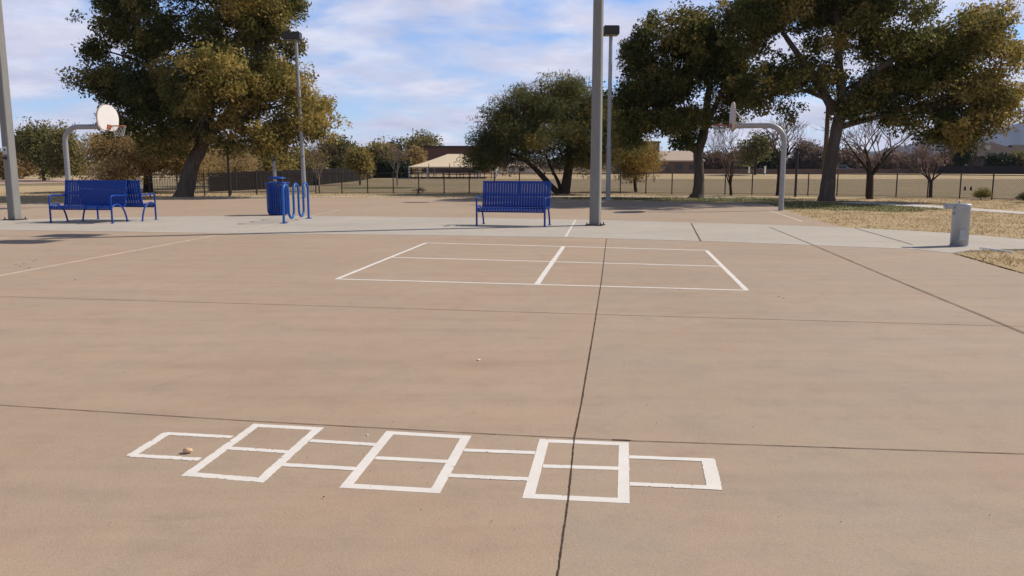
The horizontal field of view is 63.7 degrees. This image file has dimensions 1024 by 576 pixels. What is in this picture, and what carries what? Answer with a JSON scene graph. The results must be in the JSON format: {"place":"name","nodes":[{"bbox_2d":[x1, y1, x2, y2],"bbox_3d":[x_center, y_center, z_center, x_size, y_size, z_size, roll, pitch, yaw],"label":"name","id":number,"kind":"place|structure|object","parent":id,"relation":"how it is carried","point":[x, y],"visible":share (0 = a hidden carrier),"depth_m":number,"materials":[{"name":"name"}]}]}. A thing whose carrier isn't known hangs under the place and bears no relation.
{"place":"outdoors","nodes":[
{"label":"outdoors","id":0,"kind":"place"},
{"bbox_2d":[0,171,97,183],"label":"gravel bed","id":1,"kind":"object","parent":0,"point":[27,181],"visible":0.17,"depth_m":73.05,"materials":[{"name":"beige gravel"}]},
{"bbox_2d":[0,148,25,179],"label":"leafy tree","id":2,"kind":"object","parent":1,"relation":"on","point":[19,168],"visible":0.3,"depth_m":80.89,"materials":[{"name":"green plant"}]},
{"bbox_2d":[16,149,40,178],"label":"leafy tree","id":3,"kind":"object","parent":1,"relation":"on","point":[31,169],"visible":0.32,"depth_m":86.53,"materials":[{"name":"green plant"}]},
{"bbox_2d":[14,116,71,180],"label":"leafy tree","id":4,"kind":"object","parent":1,"relation":"on","point":[27,141],"visible":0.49,"depth_m":75.59,"materials":[{"name":"green plant"}]},
{"bbox_2d":[37,119,94,179],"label":"leafy tree","id":5,"kind":"object","parent":1,"relation":"on","point":[53,153],"visible":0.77,"depth_m":72.31,"materials":[{"name":"green plant"}]},
{"bbox_2d":[152,196,797,198],"bbox_3d":[-1.743,-4.166,38.069,29.395,0.050,2.886,0,9,1],"label":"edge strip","id":6,"kind":"object","parent":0,"point":[424,196],"visible":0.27,"depth_m":38.97,"materials":[{"name":"concrete"}]},
{"bbox_2d":[412,174,586,174],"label":"bare earth","id":7,"kind":"structure","parent":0,"point":[506,174],"depth_m":122.21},
{"bbox_2d":[398,144,427,172],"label":"leafy tree","id":8,"kind":"object","parent":7,"relation":"on","point":[415,156],"visible":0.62,"depth_m":122.79,"materials":[{"name":"green plant"}]},
{"bbox_2d":[733,128,779,174],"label":"leafy tree","id":9,"kind":"object","parent":7,"relation":"on","point":[761,148],"visible":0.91,"depth_m":95.95,"materials":[{"name":"green plant"}]},
{"bbox_2d":[0,198,1023,575],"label":"court slab","id":10,"kind":"structure","parent":0,"point":[782,380],"depth_m":5.34,"materials":[{"name":"concrete"}]},
{"bbox_2d":[62,104,125,200],"bbox_3d":[-14.542,-4.592,28.768,2.422,3.540,1.200,1,9,9],"label":"basketball hoop","id":11,"kind":"object","parent":10,"relation":"on","point":[107,118],"visible":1,"depth_m":28.61,"materials":[{"name":"metal"}]},
{"bbox_2d":[183,448,192,452],"bbox_3d":[-1.704,0.854,4.333,0.047,0.030,0.039,6,11,37],"label":"stone","id":12,"kind":"object","parent":10,"relation":"on","point":[187,450],"visible":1,"depth_m":4.32,"materials":[{"name":"beige stone"}]},
{"bbox_2d":[264,176,289,214],"bbox_3d":[-6.964,-2.751,24.480,0.722,1.115,0.722,-2,9,-10],"label":"trash receptacle","id":13,"kind":"object","parent":10,"relation":"on","point":[274,199],"visible":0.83,"depth_m":24.23,"materials":[{"name":"blue metal"}]},
{"bbox_2d":[0,206,800,275],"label":"court boundary lines","id":14,"kind":"object","parent":10,"relation":"on","point":[253,228],"visible":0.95,"depth_m":16.37,"materials":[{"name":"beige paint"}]},
{"bbox_2d":[126,423,721,502],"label":"hopscotch lines","id":15,"kind":"object","parent":10,"relation":"on","point":[712,476],"visible":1,"depth_m":4.18,"materials":[{"name":"white paint"}]},
{"bbox_2d":[15,261,989,529],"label":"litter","id":16,"kind":"object","parent":10,"relation":"on","point":[401,387],"visible":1,"depth_m":4.99,"materials":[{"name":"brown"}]},
{"bbox_2d":[4,227,1023,331],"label":"joint","id":17,"kind":"object","parent":10,"relation":"on","point":[709,317],"visible":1,"depth_m":8.68,"materials":[{"name":"concrete"}]},
{"bbox_2d":[7,405,1022,453],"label":"joint","id":18,"kind":"object","parent":10,"relation":"on","point":[542,436],"visible":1,"depth_m":4.57,"materials":[{"name":"concrete"}]},
{"bbox_2d":[335,243,747,290],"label":"four square lines","id":19,"kind":"object","parent":10,"relation":"on","point":[560,250],"visible":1,"depth_m":11.98,"materials":[{"name":"white paint"}]},
{"bbox_2d":[557,238,606,575],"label":"wide joint","id":20,"kind":"object","parent":10,"relation":"on","point":[576,431],"visible":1,"depth_m":4.60,"materials":[{"name":"concrete"}]},
{"bbox_2d":[712,102,786,210],"bbox_3d":[7.693,-4.273,26.813,2.382,3.490,1.200,1,9,7],"label":"basketball hoop","id":21,"kind":"object","parent":10,"relation":"on","point":[733,125],"visible":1,"depth_m":26.62,"materials":[{"name":"metal"}]},
{"bbox_2d":[0,216,1023,253],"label":"concrete walk","id":22,"kind":"structure","parent":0,"point":[709,232],"depth_m":19.08,"materials":[{"name":"grey concrete"}]},
{"bbox_2d":[0,0,27,219],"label":"court light pole","id":23,"kind":"object","parent":22,"relation":"on","point":[10,170],"visible":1,"depth_m":21.98,"materials":[{"name":"grey metal"}]},
{"bbox_2d":[48,180,129,223],"bbox_3d":[-10.986,-2.250,21.375,1.764,1.088,0.777,1,9,7],"label":"slatted bench","id":24,"kind":"object","parent":22,"relation":"on","point":[99,193],"visible":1,"depth_m":21.61,"materials":[{"name":"blue metal"}]},
{"bbox_2d":[78,180,157,220],"bbox_3d":[-10.588,-2.366,22.146,1.764,1.088,0.777,1,9,7],"label":"slatted bench","id":25,"kind":"object","parent":22,"relation":"on","point":[132,193],"visible":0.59,"depth_m":21.80,"materials":[{"name":"blue metal"}]},
{"bbox_2d":[280,182,311,223],"bbox_3d":[-5.738,-2.292,21.907,0.150,1.012,2.032,1,9,5],"label":"bike rack","id":26,"kind":"object","parent":22,"relation":"on","point":[293,201],"visible":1,"depth_m":21.72,"materials":[{"name":"blue metal"}]},
{"bbox_2d":[475,181,550,226],"bbox_3d":[0.040,-2.082,20.260,1.764,1.088,0.777,2,9,13],"label":"slatted bench","id":27,"kind":"object","parent":22,"relation":"on","point":[518,197],"visible":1,"depth_m":20.48,"materials":[{"name":"blue metal"}]},
{"bbox_2d":[564,220,575,236],"bbox_3d":[1.417,-1.456,19.725,0.062,0.001,5.282,1,9,7],"label":"pale joint","id":28,"kind":"object","parent":22,"relation":"on","point":[567,233],"visible":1,"depth_m":19.03,"materials":[{"name":"white paint"}]},
{"bbox_2d":[585,0,604,225],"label":"court light pole","id":29,"kind":"object","parent":22,"relation":"on","point":[596,134],"visible":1,"depth_m":19.91,"materials":[{"name":"grey metal"}]},
{"bbox_2d":[691,223,912,244],"bbox_3d":[6.055,-1.240,18.291,3.914,0.001,5.108,2,9,10],"label":"walk joint","id":30,"kind":"object","parent":22,"relation":"on","point":[700,239],"visible":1,"depth_m":17.80,"materials":[{"name":"grey concrete"}]},
{"bbox_2d":[943,201,971,246],"bbox_3d":[8.193,-1.191,15.175,0.470,0.836,0.340,1,9,8],"label":"drinking fountain","id":31,"kind":"object","parent":22,"relation":"on","point":[960,224],"visible":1,"depth_m":15.06,"materials":[{"name":"metal"}]},
{"bbox_2d":[0,165,1023,273],"bbox_3d":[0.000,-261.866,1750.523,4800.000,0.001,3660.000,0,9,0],"label":"ground","id":32,"kind":"structure","parent":0,"point":[576,186],"depth_m":57.22,"materials":[{"name":"beige soil"}]},
{"bbox_2d":[162,134,244,185],"bbox_3d":[-19.926,-8.107,51.549,5.353,3.938,6.133,0,9,0],"label":"mesquite tree","id":33,"kind":"object","parent":32,"relation":"on","point":[219,161],"visible":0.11,"depth_m":52.52,"materials":[{"name":"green plant"}]},
{"bbox_2d":[202,137,262,183],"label":"mesquite tree","id":34,"kind":"object","parent":32,"relation":"on","point":[248,159],"visible":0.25,"depth_m":56.48,"materials":[{"name":"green plant"}]},
{"bbox_2d":[248,150,299,171],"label":"leafy tree","id":35,"kind":"object","parent":32,"relation":"on","point":[267,165],"visible":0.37,"depth_m":63.91,"materials":[{"name":"green plant"}]},
{"bbox_2d":[207,167,377,191],"bbox_3d":[-15.913,-12.485,88.880,3.138,1.400,86.346,0,9,-1],"label":"screened fence","id":36,"kind":"object","parent":32,"relation":"on","point":[327,177],"visible":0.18,"depth_m":53.85,"materials":[{"name":"black paint"}]},
{"bbox_2d":[288,144,329,169],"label":"leafy tree","id":37,"kind":"object","parent":32,"relation":"on","point":[307,166],"visible":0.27,"depth_m":70.24,"materials":[{"name":"green plant"}]},
{"bbox_2d":[290,140,350,192],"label":"bare tree","id":38,"kind":"object","parent":32,"relation":"on","point":[314,155],"visible":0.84,"depth_m":43.34,"materials":[{"name":"brown plant"}]},
{"bbox_2d":[317,131,353,168],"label":"leafy tree","id":39,"kind":"object","parent":32,"relation":"on","point":[339,162],"visible":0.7,"depth_m":81.93,"materials":[{"name":"green plant"}]},
{"bbox_2d":[343,143,373,184],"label":"leafy tree","id":40,"kind":"object","parent":32,"relation":"on","point":[359,160],"visible":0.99,"depth_m":60.77,"materials":[{"name":"green plant"}]},
{"bbox_2d":[347,141,376,175],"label":"leafy tree","id":41,"kind":"object","parent":32,"relation":"on","point":[366,148],"visible":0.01,"depth_m":88.57,"materials":[{"name":"green plant"}]},
{"bbox_2d":[361,135,400,177],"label":"leafy tree","id":42,"kind":"object","parent":32,"relation":"on","point":[383,145],"visible":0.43,"depth_m":91.88,"materials":[{"name":"green plant"}]},
{"bbox_2d":[375,144,409,184],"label":"bare tree","id":43,"kind":"object","parent":32,"relation":"on","point":[395,155],"visible":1,"depth_m":59.26,"materials":[{"name":"brown plant"}]},
{"bbox_2d":[377,158,411,177],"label":"shrub","id":44,"kind":"object","parent":32,"relation":"on","point":[385,166],"visible":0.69,"depth_m":90.01,"materials":[{"name":"green plant"}]},
{"bbox_2d":[388,136,404,158],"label":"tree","id":45,"kind":"object","parent":32,"relation":"on","point":[395,145],"visible":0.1,"depth_m":127.92,"materials":[{"name":"green plant"}]},
{"bbox_2d":[398,128,443,168],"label":"leafy tree","id":46,"kind":"object","parent":32,"relation":"on","point":[424,139],"visible":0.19,"depth_m":179.85,"materials":[{"name":"green plant"}]},
{"bbox_2d":[408,164,492,178],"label":"railing","id":47,"kind":"object","parent":32,"relation":"on","point":[449,170],"visible":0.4,"depth_m":85.51,"materials":[{"name":"brown metal"}]},
{"bbox_2d":[408,154,498,178],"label":"shade canopy","id":48,"kind":"object","parent":32,"relation":"on","point":[445,161],"visible":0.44,"depth_m":88.19,"materials":[{"name":"beige fabric"}]},
{"bbox_2d":[420,146,490,172],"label":"brown building","id":49,"kind":"structure","parent":32,"relation":"on","point":[433,152],"depth_m":148.03,"materials":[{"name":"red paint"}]},
{"bbox_2d":[32,153,937,175],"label":"scrub foliage","id":50,"kind":"object","parent":32,"relation":"on","point":[575,170],"visible":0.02,"depth_m":169.86,"materials":[{"name":"green plant"}]},
{"bbox_2d":[454,68,651,193],"bbox_3d":[2.162,-7.890,42.050,9.640,6.526,8.004,-5,10,-29],"label":"mesquite tree","id":51,"kind":"object","parent":32,"relation":"on","point":[528,134],"visible":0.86,"depth_m":41.04,"materials":[{"name":"green plant"}]},
{"bbox_2d":[611,141,660,172],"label":"flat roofed hall","id":52,"kind":"structure","parent":32,"relation":"on","point":[655,142],"depth_m":118.80,"materials":[{"name":"grey paint"}]},
{"bbox_2d":[611,133,666,191],"bbox_3d":[7.168,-7.093,45.875,3.377,3.643,4.012,0,9,0],"label":"yellowing tree","id":53,"kind":"object","parent":32,"relation":"on","point":[629,164],"visible":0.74,"depth_m":45.39,"materials":[{"name":"yellow plant"}]},
{"bbox_2d":[704,150,726,168],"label":"leafy tree","id":54,"kind":"object","parent":32,"relation":"on","point":[711,162],"visible":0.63,"depth_m":126.90,"materials":[{"name":"green plant"}]},
{"bbox_2d":[704,130,755,194],"bbox_3d":[10.679,-6.275,40.730,3.211,3.549,3.089,0,9,0],"label":"bare tree","id":55,"kind":"object","parent":32,"relation":"on","point":[722,143],"visible":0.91,"depth_m":41.07,"materials":[{"name":"brown plant"}]},
{"bbox_2d":[720,147,763,168],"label":"leafy tree","id":56,"kind":"object","parent":32,"relation":"on","point":[736,163],"visible":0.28,"depth_m":123.15,"materials":[{"name":"green plant"}]},
{"bbox_2d":[753,145,787,168],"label":"leafy tree","id":57,"kind":"object","parent":32,"relation":"on","point":[771,163],"visible":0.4,"depth_m":121.55,"materials":[{"name":"green plant"}]},
{"bbox_2d":[755,115,815,195],"bbox_3d":[13.205,-6.628,40.228,2.800,4.377,2.650,0,9,0],"label":"bare tree","id":58,"kind":"object","parent":32,"relation":"on","point":[778,158],"visible":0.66,"depth_m":40.21,"materials":[{"name":"brown plant"}]},
{"bbox_2d":[786,138,823,168],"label":"leafy tree","id":59,"kind":"object","parent":32,"relation":"on","point":[791,163],"visible":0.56,"depth_m":126.16,"materials":[{"name":"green plant"}]},
{"bbox_2d":[704,169,935,173],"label":"boundary wall","id":60,"kind":"structure","parent":32,"relation":"on","point":[857,171],"depth_m":120.68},
{"bbox_2d":[798,143,842,168],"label":"leafy tree","id":61,"kind":"object","parent":32,"relation":"on","point":[813,159],"visible":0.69,"depth_m":122.57,"materials":[{"name":"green plant"}]},
{"bbox_2d":[836,165,853,168],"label":"parked car","id":62,"kind":"object","parent":32,"relation":"on","point":[843,167],"visible":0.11,"depth_m":126.79,"materials":[{"name":"grey paint"}]},
{"bbox_2d":[837,143,873,168],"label":"leafy tree","id":63,"kind":"object","parent":32,"relation":"on","point":[849,161],"visible":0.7,"depth_m":128.59,"materials":[{"name":"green plant"}]},
{"bbox_2d":[871,145,906,168],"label":"leafy tree","id":64,"kind":"object","parent":32,"relation":"on","point":[888,164],"visible":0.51,"depth_m":127.99,"materials":[{"name":"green plant"}]},
{"bbox_2d":[891,142,947,173],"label":"leafy tree","id":65,"kind":"object","parent":32,"relation":"on","point":[912,162],"visible":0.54,"depth_m":121.38,"materials":[{"name":"brown plant"}]},
{"bbox_2d":[893,141,960,197],"bbox_3d":[19.555,-6.066,38.404,3.124,3.814,3.109,-1,9,-8],"label":"bare tree","id":66,"kind":"object","parent":32,"relation":"on","point":[926,176],"visible":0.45,"depth_m":38.20,"materials":[{"name":"brown plant"}]},
{"bbox_2d":[932,151,954,165],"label":"leafy tree","id":67,"kind":"object","parent":32,"relation":"on","point":[946,163],"visible":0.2,"depth_m":123.67,"materials":[{"name":"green plant"}]},
{"bbox_2d":[937,142,981,165],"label":"leafy tree","id":68,"kind":"object","parent":32,"relation":"on","point":[958,160],"visible":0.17,"depth_m":113.89,"materials":[{"name":"green plant"}]},
{"bbox_2d":[936,166,1023,173],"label":"block wall","id":69,"kind":"structure","parent":32,"relation":"on","point":[984,169],"depth_m":110.76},
{"bbox_2d":[965,142,1021,165],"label":"brown tiled house","id":70,"kind":"structure","parent":32,"relation":"on","point":[991,147],"depth_m":128.15,"materials":[{"name":"paint"}]},
{"bbox_2d":[980,152,1012,165],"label":"shrub","id":71,"kind":"object","parent":32,"relation":"on","point":[996,159],"visible":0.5,"depth_m":116.10,"materials":[{"name":"green plant"}]},
{"bbox_2d":[1007,147,1023,165],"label":"shrub","id":72,"kind":"object","parent":32,"relation":"on","point":[1017,156],"visible":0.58,"depth_m":115.81,"materials":[{"name":"green plant"}]},
{"bbox_2d":[0,186,1023,273],"bbox_3d":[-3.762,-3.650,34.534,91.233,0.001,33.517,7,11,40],"label":"lawn","id":73,"kind":"structure","parent":0,"point":[39,190],"depth_m":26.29,"materials":[{"name":"beige plant"}]},
{"bbox_2d":[72,127,225,191],"bbox_3d":[-19.802,-7.169,45.575,8.464,3.869,8.290,0,9,0],"label":"mesquite tree","id":74,"kind":"object","parent":73,"relation":"on","point":[119,159],"visible":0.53,"depth_m":43.68,"materials":[{"name":"green plant"}]},
{"bbox_2d":[55,0,352,197],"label":"elm tree","id":75,"kind":"object","parent":73,"relation":"on","point":[209,77],"visible":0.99,"depth_m":36.33,"materials":[{"name":"green plant"}]},
{"bbox_2d":[226,148,230,195],"bbox_3d":[-13.462,-5.516,39.115,0.143,2.447,0.143,0,9,0],"label":"metal post","id":76,"kind":"object","parent":73,"relation":"on","point":[229,189],"visible":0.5,"depth_m":39.12,"materials":[{"name":"grey metal"}]},
{"bbox_2d":[148,171,315,196],"bbox_3d":[-13.670,-5.147,40.786,7.974,1.200,0.417,-5,10,-29],"label":"picket fence","id":77,"kind":"object","parent":73,"relation":"on","point":[221,176],"visible":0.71,"depth_m":40.79,"materials":[{"name":"black metal"}]},
{"bbox_2d":[272,149,276,183],"bbox_3d":[-10.701,-5.459,37.101,0.221,2.935,0.221,0,9,0],"label":"pale post","id":78,"kind":"object","parent":73,"relation":"on","point":[274,168],"visible":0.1,"depth_m":37.06,"materials":[{"name":"metal"}]},
{"bbox_2d":[282,31,306,197],"bbox_3d":[-9.548,-7.568,36.495,0.854,7.270,0.550,0,9,0],"label":"street lamp","id":79,"kind":"object","parent":73,"relation":"on","point":[295,36],"visible":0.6,"depth_m":36.24,"materials":[{"name":"metal"}]},
{"bbox_2d":[0,192,706,203],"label":"dry grass","id":80,"kind":"structure","parent":73,"relation":"on","point":[411,195],"depth_m":38.84,"materials":[{"name":"beige plant"}]},
{"bbox_2d":[603,25,619,199],"bbox_3d":[4.100,-7.258,34.615,0.640,7.213,0.600,0,9,0],"label":"street lamp","id":81,"kind":"object","parent":73,"relation":"on","point":[610,31],"visible":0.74,"depth_m":34.53,"materials":[{"name":"metal"}]},
{"bbox_2d":[315,172,1023,199],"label":"fence","id":82,"kind":"object","parent":73,"relation":"on","point":[672,184],"visible":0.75,"depth_m":42.44,"materials":[{"name":"black metal"}]},
{"bbox_2d":[794,149,799,196],"bbox_3d":[13.333,-5.363,38.632,0.156,2.290,0.156,0,9,0],"label":"tall fence post","id":83,"kind":"object","parent":73,"relation":"on","point":[796,175],"visible":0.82,"depth_m":38.60,"materials":[{"name":"grey metal"}]},
{"bbox_2d":[822,95,832,172],"bbox_3d":[13.714,-6.102,35.993,0.286,4.535,0.286,0,9,0],"label":"utility pole","id":84,"kind":"object","parent":73,"relation":"on","point":[827,127],"visible":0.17,"depth_m":35.83,"materials":[{"name":"brown wood"}]},
{"bbox_2d":[812,110,918,198],"bbox_3d":[15.719,-6.222,36.465,4.604,4.704,5.044,0,9,0],"label":"bare tree","id":85,"kind":"object","parent":73,"relation":"on","point":[870,178],"visible":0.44,"depth_m":36.11,"materials":[{"name":"brown plant"}]},
{"bbox_2d":[973,187,994,199],"bbox_3d":[20.265,-4.035,35.419,0.950,0.696,1.051,0,9,0],"label":"shrub","id":86,"kind":"object","parent":73,"relation":"on","point":[986,193],"visible":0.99,"depth_m":35.27,"materials":[{"name":"green plant"}]},
{"bbox_2d":[979,247,1012,252],"bbox_3d":[8.578,-0.665,14.600,0.056,0.083,0.545,-7,11,-37],"label":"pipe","id":87,"kind":"object","parent":73,"relation":"on","point":[991,249],"visible":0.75,"depth_m":14.58,"materials":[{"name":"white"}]},
{"bbox_2d":[1015,190,1023,200],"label":"shrub","id":88,"kind":"object","parent":73,"relation":"on","point":[1021,195],"visible":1,"depth_m":33.08,"materials":[{"name":"green plant"}]},
{"bbox_2d":[0,0,1023,161],"label":"sky","id":89,"kind":"structure","parent":0,"point":[392,68],"materials":[{"name":"blue"}]},
{"bbox_2d":[18,174,1023,178],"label":"field bank","id":90,"kind":"structure","parent":0,"point":[799,176],"depth_m":92.01,"materials":[{"name":"beige plant"}]},
{"bbox_2d":[508,162,533,172],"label":"cream building","id":91,"kind":"structure","parent":0,"point":[522,171],"depth_m":138.60,"materials":[{"name":"beige"}]},
{"bbox_2d":[128,187,940,211],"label":"green turf","id":92,"kind":"structure","parent":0,"point":[802,206],"depth_m":32.19,"materials":[{"name":"plant"}]},
{"bbox_2d":[603,0,773,197],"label":"elm tree","id":93,"kind":"object","parent":92,"relation":"on","point":[694,51],"visible":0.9,"depth_m":36.27,"materials":[{"name":"green plant"}]},
{"bbox_2d":[714,0,1023,201],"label":"elm tree","id":94,"kind":"object","parent":92,"relation":"on","point":[931,62],"visible":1,"depth_m":32.64,"materials":[{"name":"green plant"}]},
{"bbox_2d":[653,151,704,172],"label":"tan roofed house","id":95,"kind":"structure","parent":0,"point":[679,162],"depth_m":114.80,"materials":[{"name":"tile"}]},
{"bbox_2d":[661,164,669,170],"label":"window","id":96,"kind":"structure","parent":95,"relation":"in","point":[666,168],"depth_m":114.71,"materials":[{"name":"grey glass"}]},
{"bbox_2d":[675,164,682,170],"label":"window","id":97,"kind":"structure","parent":95,"relation":"in","point":[678,167],"depth_m":114.71,"materials":[{"name":"grey glass"}]},
{"bbox_2d":[689,164,693,170],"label":"window","id":98,"kind":"structure","parent":95,"relation":"in","point":[691,166],"depth_m":114.71,"materials":[{"name":"grey glass"}]},
{"bbox_2d":[832,202,1023,214],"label":"park path","id":99,"kind":"structure","parent":0,"point":[972,209],"depth_m":29.76,"materials":[{"name":"concrete"}]},
{"bbox_2d":[869,123,1023,156],"bbox_3d":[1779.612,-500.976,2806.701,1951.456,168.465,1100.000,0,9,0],"label":"mountain","id":100,"kind":"structure","parent":0,"point":[1015,138],"depth_m":2752.61,"materials":[{"name":"grey stone"}]},
{"bbox_2d":[1007,145,1023,150],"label":"brown tiled house","id":101,"kind":"structure","parent":0,"point":[1017,147],"depth_m":151.80,"materials":[{"name":"paint"}]}
]}

